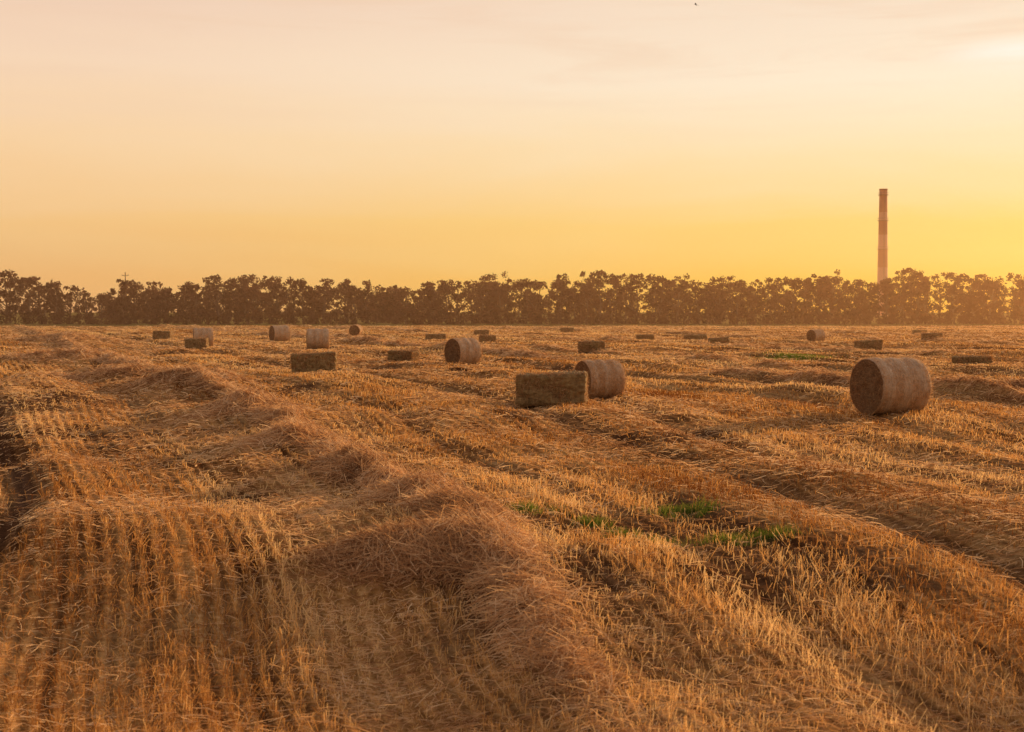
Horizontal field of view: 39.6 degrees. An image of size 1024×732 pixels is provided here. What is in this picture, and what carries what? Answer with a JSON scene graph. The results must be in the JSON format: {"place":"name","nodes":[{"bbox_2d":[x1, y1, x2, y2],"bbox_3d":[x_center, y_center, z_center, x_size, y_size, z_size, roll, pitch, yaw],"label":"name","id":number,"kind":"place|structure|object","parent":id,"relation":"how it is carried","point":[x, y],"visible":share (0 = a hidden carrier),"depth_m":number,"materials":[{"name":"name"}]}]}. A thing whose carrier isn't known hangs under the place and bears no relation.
{"place":"outdoors","nodes":[
{"label":"outdoors","id":0,"kind":"place"},
{"bbox_2d":[0,312,1023,731],"bbox_3d":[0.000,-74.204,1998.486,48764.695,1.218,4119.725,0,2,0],"label":"field ground","id":1,"kind":"structure","parent":0,"point":[26,482],"depth_m":12.58,"materials":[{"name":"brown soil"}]},
{"bbox_2d":[151,330,172,339],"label":"square straw bale","id":2,"kind":"object","parent":1,"relation":"on","point":[159,334],"visible":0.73,"depth_m":117.59},
{"bbox_2d":[184,337,208,348],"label":"square straw bale","id":3,"kind":"object","parent":1,"relation":"on","point":[198,342],"visible":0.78,"depth_m":90.20},
{"bbox_2d":[192,327,213,345],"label":"round straw bale","id":4,"kind":"object","parent":1,"relation":"on","point":[203,332],"visible":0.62,"depth_m":93.00},
{"bbox_2d":[269,325,290,341],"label":"round straw bale","id":5,"kind":"object","parent":1,"relation":"on","point":[281,333],"visible":0.89,"depth_m":111.53},
{"bbox_2d":[288,351,337,373],"bbox_3d":[-7.355,-0.075,52.729,1.871,0.985,1.047,-2,1,-8],"label":"square straw bale","id":6,"kind":"object","parent":1,"relation":"on","point":[310,362],"visible":0.81,"depth_m":52.33},
{"bbox_2d":[306,328,329,348],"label":"round straw bale","id":7,"kind":"object","parent":1,"relation":"on","point":[317,338],"visible":0.96,"depth_m":87.44},
{"bbox_2d":[349,324,363,335],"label":"round straw bale","id":8,"kind":"object","parent":1,"relation":"on","point":[354,329],"visible":0.91,"depth_m":125.44},
{"bbox_2d":[386,349,421,360],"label":"square straw bale","id":9,"kind":"object","parent":1,"relation":"on","point":[402,354],"visible":0.94,"depth_m":66.70},
{"bbox_2d":[425,333,446,339],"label":"square straw bale","id":10,"kind":"object","parent":1,"relation":"on","point":[437,336],"visible":0.73,"depth_m":117.64},
{"bbox_2d":[443,337,482,364],"bbox_3d":[-2.206,-0.618,63.929,1.377,1.417,1.424,-2,3,-38],"label":"round straw bale","id":11,"kind":"object","parent":1,"relation":"on","point":[463,350],"visible":0.84,"depth_m":63.52},
{"bbox_2d":[473,329,488,334],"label":"square straw bale","id":12,"kind":"object","parent":1,"relation":"on","point":[480,331],"visible":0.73,"depth_m":139.65},
{"bbox_2d":[478,334,495,341],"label":"square straw bale","id":13,"kind":"object","parent":1,"relation":"on","point":[488,338],"visible":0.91,"depth_m":108.67},
{"bbox_2d":[0,324,1023,731],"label":"straw windrow","id":14,"kind":"object","parent":1,"relation":"on","point":[462,530],"visible":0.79,"depth_m":16.02,"materials":[{"name":"plant"}]},
{"bbox_2d":[0,325,1023,731],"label":"wheat stubble","id":15,"kind":"object","parent":1,"relation":"on","point":[646,551],"visible":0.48,"depth_m":13.19,"materials":[{"name":"yellow plant"}]},
{"bbox_2d":[0,267,1023,324],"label":"tree line","id":16,"kind":"object","parent":1,"relation":"on","point":[391,305],"visible":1,"depth_m":258.60,"materials":[{"name":"green plant"}]},
{"bbox_2d":[513,368,591,408],"bbox_3d":[1.007,0.590,35.453,1.947,1.035,1.094,-1,1,6],"label":"square straw bale","id":17,"kind":"object","parent":1,"relation":"on","point":[549,388],"visible":0.96,"depth_m":35.04},
{"bbox_2d":[560,327,573,331],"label":"square straw bale","id":18,"kind":"object","parent":1,"relation":"on","point":[567,329],"visible":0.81,"depth_m":159.62},
{"bbox_2d":[576,340,606,353],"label":"square straw bale","id":19,"kind":"object","parent":1,"relation":"on","point":[586,346],"visible":0.9,"depth_m":76.62},
{"bbox_2d":[572,357,627,398],"bbox_3d":[2.378,0.391,38.846,1.259,1.246,1.251,-1,2,-25],"label":"round straw bale","id":20,"kind":"object","parent":1,"relation":"on","point":[607,378],"visible":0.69,"depth_m":38.44},
{"bbox_2d":[636,334,654,339],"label":"square straw bale","id":21,"kind":"object","parent":1,"relation":"on","point":[645,336],"visible":0.67,"depth_m":111.65},
{"bbox_2d":[683,333,706,339],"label":"square straw bale","id":22,"kind":"object","parent":1,"relation":"on","point":[695,336],"visible":0.66,"depth_m":111.66},
{"bbox_2d":[708,336,729,343],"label":"square straw bale","id":23,"kind":"object","parent":1,"relation":"on","point":[722,339],"visible":0.65,"depth_m":98.65},
{"bbox_2d":[805,329,826,341],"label":"round straw bale","id":24,"kind":"object","parent":1,"relation":"on","point":[815,334],"visible":0.89,"depth_m":108.68},
{"bbox_2d":[853,339,883,349],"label":"square straw bale","id":25,"kind":"object","parent":1,"relation":"on","point":[875,344],"visible":0.81,"depth_m":84.65},
{"bbox_2d":[877,189,888,315],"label":"industrial chimney","id":26,"kind":"object","parent":1,"relation":"on","point":[882,270],"visible":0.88,"depth_m":696.32,"materials":[{"name":"brown paint"}]},
{"bbox_2d":[846,355,934,415],"bbox_3d":[8.716,0.450,32.744,1.551,1.479,1.484,-1,2,-22],"label":"round straw bale","id":27,"kind":"object","parent":1,"relation":"on","point":[880,386],"visible":0.91,"depth_m":32.28},
{"bbox_2d":[912,329,926,333],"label":"square straw bale","id":28,"kind":"object","parent":1,"relation":"on","point":[917,331],"visible":0.55,"depth_m":142.61},
{"bbox_2d":[920,332,943,338],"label":"square straw bale","id":29,"kind":"object","parent":1,"relation":"on","point":[925,335],"visible":0.66,"depth_m":105.66},
{"bbox_2d":[950,354,992,363],"bbox_3d":[20.397,-0.263,63.032,1.796,0.610,0.966,-2,3,-4],"label":"square straw bale","id":30,"kind":"object","parent":1,"relation":"on","point":[972,359],"visible":0.84,"depth_m":62.69},
{"bbox_2d":[0,0,1023,311],"label":"sky","id":31,"kind":"structure","parent":0,"point":[386,143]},
{"bbox_2d":[503,351,847,547],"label":"green grass","id":32,"kind":"structure","parent":0,"point":[682,509],"depth_m":15.09,"materials":[{"name":"green plant"}]}
]}

